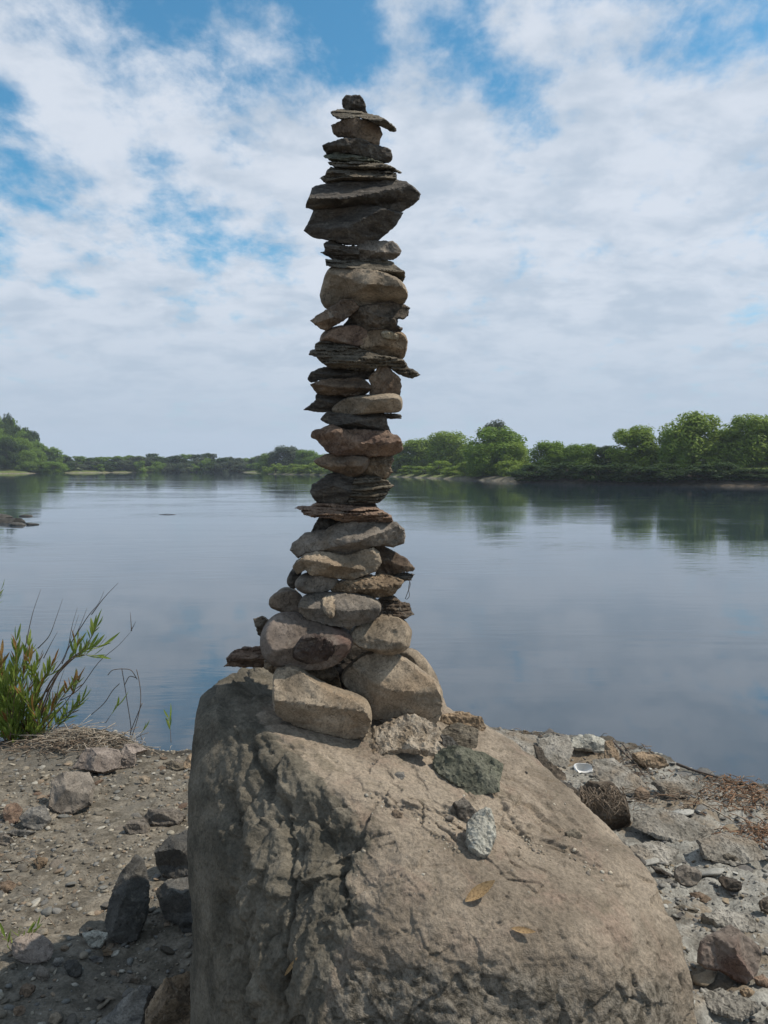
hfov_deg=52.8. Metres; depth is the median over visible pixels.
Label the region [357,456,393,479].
stone
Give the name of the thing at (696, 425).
tree
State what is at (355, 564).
stone
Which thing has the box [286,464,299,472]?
bush
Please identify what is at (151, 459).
tree
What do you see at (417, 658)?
stone
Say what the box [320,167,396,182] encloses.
stone
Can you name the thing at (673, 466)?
bush
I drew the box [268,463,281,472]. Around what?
bush
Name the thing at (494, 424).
tree
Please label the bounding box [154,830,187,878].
stone
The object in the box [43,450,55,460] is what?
tree
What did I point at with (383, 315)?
stone
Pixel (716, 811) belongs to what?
driftwood stick
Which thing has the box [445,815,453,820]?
stone
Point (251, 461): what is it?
tree
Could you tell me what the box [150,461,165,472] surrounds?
tree
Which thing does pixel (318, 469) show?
bush
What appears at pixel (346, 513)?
stone
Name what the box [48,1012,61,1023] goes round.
stone
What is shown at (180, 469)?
tree
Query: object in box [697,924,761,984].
stone
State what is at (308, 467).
bush
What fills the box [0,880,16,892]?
stone
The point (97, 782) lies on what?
stone
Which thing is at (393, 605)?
stone
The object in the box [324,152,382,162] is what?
stone
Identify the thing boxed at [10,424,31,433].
tree
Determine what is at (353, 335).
stone
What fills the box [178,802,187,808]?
stone
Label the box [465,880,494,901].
dry leaf
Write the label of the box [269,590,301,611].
stone
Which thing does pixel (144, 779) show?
stone
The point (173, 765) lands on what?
stone
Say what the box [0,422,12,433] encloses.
tree
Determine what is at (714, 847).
stone
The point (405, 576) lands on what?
stone
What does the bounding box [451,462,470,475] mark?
bush
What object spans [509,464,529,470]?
bush
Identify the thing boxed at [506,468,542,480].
bush
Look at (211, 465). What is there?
tree
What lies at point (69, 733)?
straw litter
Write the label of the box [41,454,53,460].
tree
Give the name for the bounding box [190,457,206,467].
tree
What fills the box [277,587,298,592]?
stone
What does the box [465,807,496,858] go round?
stone
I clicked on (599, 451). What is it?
tree
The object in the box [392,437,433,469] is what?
tree
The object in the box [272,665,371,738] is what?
stone
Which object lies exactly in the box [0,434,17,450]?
tree
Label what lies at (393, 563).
stone
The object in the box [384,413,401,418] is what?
stone
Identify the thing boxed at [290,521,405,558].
stone
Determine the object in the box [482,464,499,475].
bush
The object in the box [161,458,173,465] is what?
tree
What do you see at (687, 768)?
driftwood stick
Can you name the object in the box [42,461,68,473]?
tree
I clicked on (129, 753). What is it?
stone
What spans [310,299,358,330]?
stone
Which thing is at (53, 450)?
tree
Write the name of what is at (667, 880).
stone
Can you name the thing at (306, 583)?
stone
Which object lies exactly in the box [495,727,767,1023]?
slate chips
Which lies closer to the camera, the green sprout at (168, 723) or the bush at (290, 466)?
the green sprout at (168, 723)
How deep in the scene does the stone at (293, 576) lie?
2.01 m
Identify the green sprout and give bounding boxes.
[105,693,127,722]
[164,706,171,736]
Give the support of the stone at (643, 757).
on the river bank at (62, 987)
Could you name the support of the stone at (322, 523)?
on the stone at (346, 538)
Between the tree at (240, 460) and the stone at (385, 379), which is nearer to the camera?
the stone at (385, 379)
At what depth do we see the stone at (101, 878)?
2.63 m
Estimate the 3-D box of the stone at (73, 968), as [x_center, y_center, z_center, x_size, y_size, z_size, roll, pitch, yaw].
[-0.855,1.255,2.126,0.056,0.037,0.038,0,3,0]
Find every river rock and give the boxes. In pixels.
[0,514,12,517]
[0,518,24,522]
[9,522,25,525]
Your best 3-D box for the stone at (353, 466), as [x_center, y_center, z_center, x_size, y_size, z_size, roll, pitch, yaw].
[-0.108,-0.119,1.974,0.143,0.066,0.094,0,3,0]
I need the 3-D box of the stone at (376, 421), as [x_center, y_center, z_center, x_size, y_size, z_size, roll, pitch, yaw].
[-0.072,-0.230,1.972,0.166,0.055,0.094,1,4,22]
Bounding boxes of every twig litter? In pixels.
[573,733,676,799]
[578,749,762,827]
[657,769,767,818]
[711,815,767,848]
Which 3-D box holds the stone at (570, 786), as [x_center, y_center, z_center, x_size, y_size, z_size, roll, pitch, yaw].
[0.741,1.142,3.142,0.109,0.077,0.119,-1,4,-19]
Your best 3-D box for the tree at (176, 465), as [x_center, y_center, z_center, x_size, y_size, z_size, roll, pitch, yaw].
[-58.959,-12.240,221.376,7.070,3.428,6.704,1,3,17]
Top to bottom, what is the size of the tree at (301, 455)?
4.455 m
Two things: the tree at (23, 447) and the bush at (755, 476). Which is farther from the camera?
the tree at (23, 447)
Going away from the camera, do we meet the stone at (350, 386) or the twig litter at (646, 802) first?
the stone at (350, 386)
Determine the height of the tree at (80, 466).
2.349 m
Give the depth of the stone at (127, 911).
2.29 m
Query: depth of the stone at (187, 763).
3.69 m
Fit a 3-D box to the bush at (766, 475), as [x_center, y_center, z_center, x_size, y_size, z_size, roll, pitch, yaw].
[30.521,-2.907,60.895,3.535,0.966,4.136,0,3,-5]
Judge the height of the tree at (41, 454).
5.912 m
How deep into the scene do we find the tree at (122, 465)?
216.55 m
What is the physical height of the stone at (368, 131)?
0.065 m
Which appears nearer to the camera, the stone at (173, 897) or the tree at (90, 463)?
the stone at (173, 897)
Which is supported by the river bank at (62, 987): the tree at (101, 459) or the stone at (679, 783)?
the stone at (679, 783)
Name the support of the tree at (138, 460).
on the bank at (728, 482)
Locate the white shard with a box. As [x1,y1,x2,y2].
[574,763,592,772]
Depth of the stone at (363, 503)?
1.98 m
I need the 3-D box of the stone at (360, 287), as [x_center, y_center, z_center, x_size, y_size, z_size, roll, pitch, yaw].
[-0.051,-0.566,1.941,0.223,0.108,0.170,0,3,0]
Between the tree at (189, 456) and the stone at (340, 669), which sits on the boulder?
the stone at (340, 669)
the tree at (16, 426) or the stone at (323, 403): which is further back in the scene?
the tree at (16, 426)
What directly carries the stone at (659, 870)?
on the river bank at (62, 987)
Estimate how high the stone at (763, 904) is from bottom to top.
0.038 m
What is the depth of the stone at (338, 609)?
1.92 m
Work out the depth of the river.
9.13 m
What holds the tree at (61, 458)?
on the bank at (728, 482)
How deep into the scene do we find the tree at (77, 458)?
228.42 m
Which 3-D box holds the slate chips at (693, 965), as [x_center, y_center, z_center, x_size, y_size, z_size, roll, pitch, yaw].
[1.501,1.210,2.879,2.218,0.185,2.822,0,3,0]
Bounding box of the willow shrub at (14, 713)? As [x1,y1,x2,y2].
[0,583,135,743]
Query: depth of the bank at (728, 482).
78.78 m
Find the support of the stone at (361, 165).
on the stone at (334, 174)
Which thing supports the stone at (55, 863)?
on the river bank at (62, 987)
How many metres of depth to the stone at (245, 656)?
2.05 m
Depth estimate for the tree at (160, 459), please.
228.50 m
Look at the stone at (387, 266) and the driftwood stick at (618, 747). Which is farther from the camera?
the driftwood stick at (618, 747)
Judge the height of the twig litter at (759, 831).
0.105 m
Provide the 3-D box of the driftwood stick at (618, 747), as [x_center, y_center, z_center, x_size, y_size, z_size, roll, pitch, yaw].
[1.162,1.172,3.668,0.019,0.025,0.526,0,3,0]
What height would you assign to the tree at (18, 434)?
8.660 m
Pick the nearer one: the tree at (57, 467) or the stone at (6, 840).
the stone at (6, 840)
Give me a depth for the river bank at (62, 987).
2.59 m
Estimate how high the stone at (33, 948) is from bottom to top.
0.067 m
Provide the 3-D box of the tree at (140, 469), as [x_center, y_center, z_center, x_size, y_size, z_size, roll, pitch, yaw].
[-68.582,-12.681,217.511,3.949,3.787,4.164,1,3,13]
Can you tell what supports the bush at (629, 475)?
on the bank at (728, 482)
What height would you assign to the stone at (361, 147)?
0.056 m
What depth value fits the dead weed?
4.06 m
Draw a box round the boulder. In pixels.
[187,667,696,1023]
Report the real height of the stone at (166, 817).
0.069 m
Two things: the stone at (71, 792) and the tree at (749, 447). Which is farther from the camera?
the tree at (749, 447)
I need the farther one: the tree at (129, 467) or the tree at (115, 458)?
the tree at (115, 458)
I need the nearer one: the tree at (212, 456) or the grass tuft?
the grass tuft
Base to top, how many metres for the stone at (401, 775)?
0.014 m
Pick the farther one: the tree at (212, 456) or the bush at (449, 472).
the tree at (212, 456)
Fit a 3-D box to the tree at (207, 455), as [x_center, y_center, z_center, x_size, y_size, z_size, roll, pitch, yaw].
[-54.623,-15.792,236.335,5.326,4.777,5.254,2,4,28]
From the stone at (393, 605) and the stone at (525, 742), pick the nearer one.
the stone at (393, 605)
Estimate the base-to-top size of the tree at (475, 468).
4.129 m
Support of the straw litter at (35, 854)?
on the river bank at (62, 987)
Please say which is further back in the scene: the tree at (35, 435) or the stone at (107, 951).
the tree at (35, 435)
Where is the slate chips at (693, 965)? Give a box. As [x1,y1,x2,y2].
[494,727,767,1023]
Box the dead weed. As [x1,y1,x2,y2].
[91,668,142,739]
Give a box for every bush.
[260,466,272,473]
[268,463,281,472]
[276,465,291,472]
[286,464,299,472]
[291,464,310,472]
[300,462,316,472]
[311,464,325,472]
[391,464,404,473]
[398,465,422,473]
[411,466,431,474]
[422,460,451,474]
[439,468,463,475]
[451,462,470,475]
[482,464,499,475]
[495,460,521,475]
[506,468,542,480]
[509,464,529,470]
[511,464,551,481]
[533,467,564,478]
[545,462,578,479]
[562,465,601,478]
[572,464,617,481]
[605,463,644,481]
[615,466,660,481]
[634,466,677,482]
[650,463,683,479]
[667,469,703,479]
[676,464,717,480]
[689,464,732,479]
[709,461,742,480]
[729,468,761,479]
[737,468,767,480]
[751,469,767,480]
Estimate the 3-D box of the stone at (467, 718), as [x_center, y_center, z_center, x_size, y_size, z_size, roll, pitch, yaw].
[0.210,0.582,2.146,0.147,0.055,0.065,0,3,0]
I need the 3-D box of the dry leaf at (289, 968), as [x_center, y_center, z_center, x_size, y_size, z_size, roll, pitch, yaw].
[-0.179,0.874,1.488,0.039,0.055,0.001,3,5,43]
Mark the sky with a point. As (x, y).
(583, 257)
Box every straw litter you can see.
[0,714,180,761]
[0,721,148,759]
[0,750,105,950]
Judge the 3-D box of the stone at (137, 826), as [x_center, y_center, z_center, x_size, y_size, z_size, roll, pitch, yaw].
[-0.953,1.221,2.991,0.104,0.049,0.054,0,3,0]
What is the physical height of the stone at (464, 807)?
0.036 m
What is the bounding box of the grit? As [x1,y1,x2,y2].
[341,758,612,894]
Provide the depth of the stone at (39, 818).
3.04 m
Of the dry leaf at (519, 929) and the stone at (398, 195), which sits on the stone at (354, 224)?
the stone at (398, 195)
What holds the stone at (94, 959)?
on the river bank at (62, 987)
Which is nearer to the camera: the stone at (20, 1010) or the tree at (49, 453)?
the stone at (20, 1010)
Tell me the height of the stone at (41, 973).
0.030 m
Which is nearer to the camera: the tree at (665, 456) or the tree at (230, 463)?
the tree at (665, 456)
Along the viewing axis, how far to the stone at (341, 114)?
1.90 m
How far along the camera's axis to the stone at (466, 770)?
1.81 m
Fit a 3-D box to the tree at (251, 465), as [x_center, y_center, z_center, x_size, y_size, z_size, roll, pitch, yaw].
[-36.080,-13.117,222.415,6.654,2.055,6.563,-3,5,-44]
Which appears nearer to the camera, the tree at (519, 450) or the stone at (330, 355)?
the stone at (330, 355)
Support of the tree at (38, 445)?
on the bank at (728, 482)
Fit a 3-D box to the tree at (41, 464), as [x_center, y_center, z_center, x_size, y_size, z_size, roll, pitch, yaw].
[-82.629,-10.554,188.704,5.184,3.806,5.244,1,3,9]
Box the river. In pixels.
[0,472,767,783]
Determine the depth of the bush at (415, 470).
113.27 m
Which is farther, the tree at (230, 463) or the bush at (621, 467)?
the tree at (230, 463)
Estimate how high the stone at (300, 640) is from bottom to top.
0.147 m
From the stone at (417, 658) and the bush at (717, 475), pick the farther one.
the bush at (717, 475)
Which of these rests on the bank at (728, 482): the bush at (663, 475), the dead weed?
the bush at (663, 475)
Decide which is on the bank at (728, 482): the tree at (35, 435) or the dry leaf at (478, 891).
the tree at (35, 435)
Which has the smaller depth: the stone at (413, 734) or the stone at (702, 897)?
the stone at (413, 734)
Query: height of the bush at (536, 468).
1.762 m
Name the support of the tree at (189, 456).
on the bank at (728, 482)
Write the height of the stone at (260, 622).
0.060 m
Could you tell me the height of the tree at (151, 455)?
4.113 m
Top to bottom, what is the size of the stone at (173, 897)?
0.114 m
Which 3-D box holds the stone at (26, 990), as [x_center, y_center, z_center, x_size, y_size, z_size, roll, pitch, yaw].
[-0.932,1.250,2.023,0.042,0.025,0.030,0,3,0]
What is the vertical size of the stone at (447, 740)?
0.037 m
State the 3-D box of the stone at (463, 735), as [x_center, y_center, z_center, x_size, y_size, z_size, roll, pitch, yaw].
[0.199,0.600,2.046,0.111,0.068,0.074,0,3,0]
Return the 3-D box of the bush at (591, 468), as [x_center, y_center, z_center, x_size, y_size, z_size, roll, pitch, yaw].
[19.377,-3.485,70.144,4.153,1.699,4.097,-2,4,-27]
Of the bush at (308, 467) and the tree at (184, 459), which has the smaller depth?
the bush at (308, 467)
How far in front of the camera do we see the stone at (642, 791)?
3.21 m
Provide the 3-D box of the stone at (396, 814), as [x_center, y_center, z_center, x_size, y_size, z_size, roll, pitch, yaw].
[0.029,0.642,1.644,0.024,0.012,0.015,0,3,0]
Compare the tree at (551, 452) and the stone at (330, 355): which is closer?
the stone at (330, 355)
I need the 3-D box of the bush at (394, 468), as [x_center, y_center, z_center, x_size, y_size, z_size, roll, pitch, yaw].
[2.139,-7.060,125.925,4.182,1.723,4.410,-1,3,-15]
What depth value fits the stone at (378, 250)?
1.93 m
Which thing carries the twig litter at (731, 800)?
on the river bank at (62, 987)
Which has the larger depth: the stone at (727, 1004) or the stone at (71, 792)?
the stone at (71, 792)
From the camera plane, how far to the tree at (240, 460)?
227.71 m
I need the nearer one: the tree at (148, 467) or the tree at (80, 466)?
the tree at (80, 466)
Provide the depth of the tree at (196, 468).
222.34 m
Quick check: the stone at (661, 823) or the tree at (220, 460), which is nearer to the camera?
the stone at (661, 823)
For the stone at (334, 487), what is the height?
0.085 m
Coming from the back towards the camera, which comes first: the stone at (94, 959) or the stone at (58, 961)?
the stone at (94, 959)
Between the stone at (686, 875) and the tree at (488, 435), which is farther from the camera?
the tree at (488, 435)
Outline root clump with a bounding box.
[575,780,633,829]
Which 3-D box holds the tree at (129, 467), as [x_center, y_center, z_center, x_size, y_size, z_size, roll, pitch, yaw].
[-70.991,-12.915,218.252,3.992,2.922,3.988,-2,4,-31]
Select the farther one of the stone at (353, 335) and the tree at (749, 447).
the tree at (749, 447)
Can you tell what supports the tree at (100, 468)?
on the bank at (728, 482)
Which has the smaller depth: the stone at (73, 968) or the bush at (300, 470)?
the stone at (73, 968)
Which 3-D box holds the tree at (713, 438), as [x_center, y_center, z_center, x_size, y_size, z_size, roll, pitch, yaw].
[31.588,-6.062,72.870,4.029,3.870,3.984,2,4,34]
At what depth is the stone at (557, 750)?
3.67 m
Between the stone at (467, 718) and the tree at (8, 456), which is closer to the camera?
the stone at (467, 718)
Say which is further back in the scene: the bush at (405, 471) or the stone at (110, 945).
the bush at (405, 471)
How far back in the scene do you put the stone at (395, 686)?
1.95 m
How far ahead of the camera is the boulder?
1.57 m
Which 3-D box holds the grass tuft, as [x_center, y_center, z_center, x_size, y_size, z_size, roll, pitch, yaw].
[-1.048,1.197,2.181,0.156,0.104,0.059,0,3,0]
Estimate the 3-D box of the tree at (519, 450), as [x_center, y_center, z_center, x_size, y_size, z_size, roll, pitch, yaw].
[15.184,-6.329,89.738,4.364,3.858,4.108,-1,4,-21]
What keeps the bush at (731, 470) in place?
on the bank at (728, 482)
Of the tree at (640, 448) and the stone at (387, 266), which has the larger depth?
the tree at (640, 448)
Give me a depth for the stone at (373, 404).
1.93 m
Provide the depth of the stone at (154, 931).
2.32 m
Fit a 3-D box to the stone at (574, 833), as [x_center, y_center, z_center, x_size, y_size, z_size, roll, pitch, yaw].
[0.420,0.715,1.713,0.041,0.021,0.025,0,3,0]
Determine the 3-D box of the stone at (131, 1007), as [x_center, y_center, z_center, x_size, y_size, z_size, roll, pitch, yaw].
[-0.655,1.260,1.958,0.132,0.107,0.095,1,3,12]
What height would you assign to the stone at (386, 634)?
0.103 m
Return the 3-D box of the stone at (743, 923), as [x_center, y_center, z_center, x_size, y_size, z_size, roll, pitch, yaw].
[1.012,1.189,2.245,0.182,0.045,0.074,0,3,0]
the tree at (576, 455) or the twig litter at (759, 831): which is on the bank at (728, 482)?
the tree at (576, 455)
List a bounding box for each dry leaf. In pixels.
[285,958,296,974]
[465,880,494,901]
[511,926,535,933]
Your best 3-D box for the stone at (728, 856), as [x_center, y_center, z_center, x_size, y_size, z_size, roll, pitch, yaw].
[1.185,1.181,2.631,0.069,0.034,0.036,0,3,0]
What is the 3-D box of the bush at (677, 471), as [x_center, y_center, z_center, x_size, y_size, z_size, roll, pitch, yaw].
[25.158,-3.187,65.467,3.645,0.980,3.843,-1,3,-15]
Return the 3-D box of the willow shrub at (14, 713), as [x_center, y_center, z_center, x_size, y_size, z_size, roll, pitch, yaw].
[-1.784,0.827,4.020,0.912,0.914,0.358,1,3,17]
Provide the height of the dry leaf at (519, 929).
0.008 m
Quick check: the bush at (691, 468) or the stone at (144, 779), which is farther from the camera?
the bush at (691, 468)
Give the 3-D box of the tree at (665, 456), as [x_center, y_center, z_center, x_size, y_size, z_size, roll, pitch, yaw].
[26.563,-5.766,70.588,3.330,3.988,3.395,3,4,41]
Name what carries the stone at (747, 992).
on the river bank at (62, 987)
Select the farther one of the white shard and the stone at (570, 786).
the white shard
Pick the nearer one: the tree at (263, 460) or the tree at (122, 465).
the tree at (263, 460)
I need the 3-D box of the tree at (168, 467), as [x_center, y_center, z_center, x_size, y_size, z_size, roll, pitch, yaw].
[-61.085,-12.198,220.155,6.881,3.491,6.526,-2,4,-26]
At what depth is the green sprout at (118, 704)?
4.08 m
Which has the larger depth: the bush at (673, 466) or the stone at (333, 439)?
the bush at (673, 466)
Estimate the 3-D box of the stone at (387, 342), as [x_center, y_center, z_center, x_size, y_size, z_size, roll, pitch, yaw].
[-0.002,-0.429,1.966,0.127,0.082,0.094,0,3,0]
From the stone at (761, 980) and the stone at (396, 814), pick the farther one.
the stone at (761, 980)
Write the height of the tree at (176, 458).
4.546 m
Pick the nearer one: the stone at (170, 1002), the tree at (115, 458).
the stone at (170, 1002)
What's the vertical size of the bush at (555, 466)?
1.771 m
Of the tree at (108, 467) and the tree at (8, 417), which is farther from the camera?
the tree at (108, 467)
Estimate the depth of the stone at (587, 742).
3.77 m
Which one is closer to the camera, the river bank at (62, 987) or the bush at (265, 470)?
the river bank at (62, 987)
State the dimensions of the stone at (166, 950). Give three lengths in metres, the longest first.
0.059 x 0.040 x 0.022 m
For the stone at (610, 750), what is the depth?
3.58 m
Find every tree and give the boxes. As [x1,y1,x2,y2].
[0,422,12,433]
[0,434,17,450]
[0,436,19,467]
[1,413,13,427]
[3,428,15,439]
[9,426,20,433]
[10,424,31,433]
[12,444,30,458]
[14,431,28,438]
[14,449,39,471]
[16,437,33,447]
[22,433,33,442]
[30,431,39,440]
[30,441,44,450]
[30,447,47,461]
[32,461,53,472]
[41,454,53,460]
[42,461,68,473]
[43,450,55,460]
[49,446,59,460]
[52,449,64,462]
[65,462,75,470]
[67,456,86,463]
[70,462,87,469]
[81,461,99,469]
[90,456,110,463]
[90,464,104,470]
[103,462,119,470]
[108,456,130,464]
[112,460,134,470]
[125,461,136,470]
[127,456,143,466]
[132,456,148,466]
[133,461,146,472]
[144,453,158,457]
[145,457,156,466]
[145,464,158,470]
[147,456,168,465]
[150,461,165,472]
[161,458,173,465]
[162,463,176,472]
[166,463,187,472]
[169,455,187,466]
[177,462,193,471]
[179,454,194,466]
[181,458,192,468]
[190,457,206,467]
[190,463,203,471]
[197,453,210,462]
[197,460,213,471]
[200,461,220,471]
[201,453,216,459]
[217,457,229,469]
[225,461,241,471]
[230,463,247,471]
[231,458,248,466]
[246,463,256,469]
[247,458,257,463]
[253,453,279,472]
[267,445,301,468]
[294,449,318,466]
[303,455,320,466]
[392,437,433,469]
[424,431,469,467]
[460,425,528,474]
[466,444,497,476]
[482,418,506,456]
[498,441,531,471]
[525,440,573,472]
[557,443,601,465]
[590,445,617,465]
[602,424,659,466]
[654,411,731,466]
[656,428,694,468]
[705,427,736,464]
[711,413,767,467]
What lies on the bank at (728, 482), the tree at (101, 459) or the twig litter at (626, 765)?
the tree at (101, 459)
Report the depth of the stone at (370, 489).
1.96 m
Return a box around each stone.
[0,832,13,845]
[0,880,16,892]
[2,803,22,823]
[7,829,35,835]
[11,933,53,963]
[13,1005,25,1015]
[19,805,51,830]
[19,983,35,997]
[33,856,48,869]
[33,965,49,981]
[48,771,95,814]
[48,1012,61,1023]
[49,859,61,867]
[52,957,63,966]
[64,959,82,977]
[73,747,121,773]
[82,930,107,947]
[87,840,95,845]
[88,955,103,962]
[94,779,103,784]
[97,875,104,881]
[97,985,156,1023]
[102,948,112,955]
[104,854,150,943]
[106,943,113,948]
[119,743,147,768]
[123,973,140,983]
[124,819,150,834]
[131,813,141,816]
[139,775,149,783]
[142,808,185,826]
[145,971,190,1023]
[151,928,158,937]
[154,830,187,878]
[155,877,192,924]
[160,946,174,954]
[165,760,184,770]
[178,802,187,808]
[179,918,192,932]
[183,753,191,768]
[223,646,264,667]
[253,616,268,635]
[260,612,352,669]
[264,660,341,687]
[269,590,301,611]
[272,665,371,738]
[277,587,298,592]
[287,569,301,588]
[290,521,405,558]
[292,547,381,579]
[295,502,392,522]
[295,572,338,593]
[298,591,380,626]
[304,204,402,244]
[304,394,346,412]
[306,179,420,211]
[308,367,374,382]
[309,341,419,378]
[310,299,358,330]
[310,376,371,396]
[310,472,355,503]
[311,424,402,457]
[311,517,339,531]
[314,453,369,476]
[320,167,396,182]
[320,241,359,260]
[320,267,407,308]
[320,325,367,346]
[320,411,390,431]
[322,137,392,162]
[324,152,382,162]
[325,258,404,281]
[328,161,401,173]
[331,109,396,131]
[331,118,382,144]
[331,573,403,597]
[332,393,402,414]
[333,626,366,667]
[335,661,351,688]
[341,502,376,505]
[341,651,442,723]
[342,95,366,112]
[343,301,409,331]
[348,475,393,502]
[350,615,411,654]
[357,240,401,260]
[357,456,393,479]
[359,714,442,756]
[360,329,407,358]
[368,366,401,394]
[374,546,414,574]
[377,595,413,619]
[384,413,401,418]
[392,810,402,817]
[393,572,414,581]
[395,772,404,779]
[400,648,438,681]
[432,745,503,794]
[439,711,486,730]
[440,734,458,746]
[441,722,478,748]
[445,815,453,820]
[452,797,477,818]
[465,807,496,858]
[496,730,537,754]
[533,745,566,780]
[536,735,573,767]
[560,780,577,792]
[565,829,582,838]
[571,734,605,753]
[592,758,647,795]
[604,740,619,762]
[629,840,679,865]
[631,751,668,768]
[632,807,714,841]
[634,787,649,798]
[650,865,671,877]
[651,775,701,798]
[663,878,675,882]
[673,904,698,912]
[674,864,701,886]
[689,891,711,902]
[696,831,765,865]
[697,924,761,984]
[700,909,765,933]
[701,988,760,1021]
[718,876,741,891]
[722,853,740,864]
[739,987,754,997]
[754,974,767,987]
[758,896,767,913]
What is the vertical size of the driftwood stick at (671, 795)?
0.010 m
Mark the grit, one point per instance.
(610, 872)
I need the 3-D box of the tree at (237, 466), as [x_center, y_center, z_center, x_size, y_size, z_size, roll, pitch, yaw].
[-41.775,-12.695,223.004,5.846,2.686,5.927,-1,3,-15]
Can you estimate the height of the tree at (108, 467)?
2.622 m
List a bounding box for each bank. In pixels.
[0,460,767,486]
[0,727,767,1023]
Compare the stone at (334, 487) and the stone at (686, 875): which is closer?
the stone at (334, 487)
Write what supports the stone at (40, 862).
on the river bank at (62, 987)
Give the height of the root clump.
0.250 m
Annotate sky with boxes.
[0,0,767,460]
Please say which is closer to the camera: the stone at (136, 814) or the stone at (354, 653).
the stone at (354, 653)
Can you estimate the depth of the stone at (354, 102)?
1.92 m
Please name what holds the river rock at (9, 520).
in the river
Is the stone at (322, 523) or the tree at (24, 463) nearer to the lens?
the stone at (322, 523)
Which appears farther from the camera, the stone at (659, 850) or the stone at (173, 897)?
the stone at (659, 850)
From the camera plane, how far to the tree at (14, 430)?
203.58 m
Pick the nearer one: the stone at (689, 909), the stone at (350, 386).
the stone at (350, 386)
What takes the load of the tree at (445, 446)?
on the bank at (728, 482)
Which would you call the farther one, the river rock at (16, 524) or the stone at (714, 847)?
the river rock at (16, 524)
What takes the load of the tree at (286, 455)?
on the bank at (728, 482)
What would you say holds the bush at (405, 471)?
on the bank at (728, 482)
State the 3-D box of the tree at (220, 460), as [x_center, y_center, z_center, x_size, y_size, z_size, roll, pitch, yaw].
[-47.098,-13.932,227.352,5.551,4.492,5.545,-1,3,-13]
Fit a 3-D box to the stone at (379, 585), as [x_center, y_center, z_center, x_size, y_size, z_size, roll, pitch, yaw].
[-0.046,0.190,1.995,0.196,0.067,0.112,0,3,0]
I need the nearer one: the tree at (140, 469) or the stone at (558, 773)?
the stone at (558, 773)
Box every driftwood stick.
[613,740,645,776]
[656,794,685,798]
[676,763,718,777]
[689,796,733,821]
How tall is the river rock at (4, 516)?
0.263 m
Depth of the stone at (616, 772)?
3.32 m
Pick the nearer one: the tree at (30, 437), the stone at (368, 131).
the stone at (368, 131)
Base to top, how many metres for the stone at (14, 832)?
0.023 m
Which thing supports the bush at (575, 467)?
on the bank at (728, 482)
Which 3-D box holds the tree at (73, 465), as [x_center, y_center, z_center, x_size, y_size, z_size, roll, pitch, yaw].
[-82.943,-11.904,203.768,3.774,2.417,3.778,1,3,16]
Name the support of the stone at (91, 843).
on the river bank at (62, 987)
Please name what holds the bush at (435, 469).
on the bank at (728, 482)
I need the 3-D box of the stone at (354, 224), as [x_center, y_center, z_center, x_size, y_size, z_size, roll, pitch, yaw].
[-0.077,-0.722,1.944,0.251,0.110,0.117,0,3,0]
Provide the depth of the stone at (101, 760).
3.62 m
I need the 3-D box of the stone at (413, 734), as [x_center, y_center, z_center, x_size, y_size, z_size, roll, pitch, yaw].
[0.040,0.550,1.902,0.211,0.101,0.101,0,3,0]
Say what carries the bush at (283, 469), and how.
on the bank at (728, 482)
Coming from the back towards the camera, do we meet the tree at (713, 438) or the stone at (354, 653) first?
the tree at (713, 438)
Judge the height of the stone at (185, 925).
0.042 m
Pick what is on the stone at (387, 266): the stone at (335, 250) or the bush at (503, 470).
the stone at (335, 250)
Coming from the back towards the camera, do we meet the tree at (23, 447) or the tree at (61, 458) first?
the tree at (61, 458)
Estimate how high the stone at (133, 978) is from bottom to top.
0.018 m
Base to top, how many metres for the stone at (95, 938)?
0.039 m
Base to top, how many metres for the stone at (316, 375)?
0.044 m
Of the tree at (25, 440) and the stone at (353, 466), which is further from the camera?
the tree at (25, 440)
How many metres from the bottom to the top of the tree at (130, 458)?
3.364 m
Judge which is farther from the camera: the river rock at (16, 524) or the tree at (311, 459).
the tree at (311, 459)
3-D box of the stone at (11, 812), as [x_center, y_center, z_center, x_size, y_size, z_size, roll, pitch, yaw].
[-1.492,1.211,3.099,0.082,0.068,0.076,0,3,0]
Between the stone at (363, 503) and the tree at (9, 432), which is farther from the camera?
the tree at (9, 432)
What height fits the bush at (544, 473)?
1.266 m
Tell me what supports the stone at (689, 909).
on the river bank at (62, 987)
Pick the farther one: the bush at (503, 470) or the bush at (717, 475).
the bush at (503, 470)
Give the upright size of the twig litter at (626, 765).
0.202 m
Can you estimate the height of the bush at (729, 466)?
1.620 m
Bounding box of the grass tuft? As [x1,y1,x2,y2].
[0,917,41,950]
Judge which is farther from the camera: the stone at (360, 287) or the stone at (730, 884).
the stone at (730, 884)

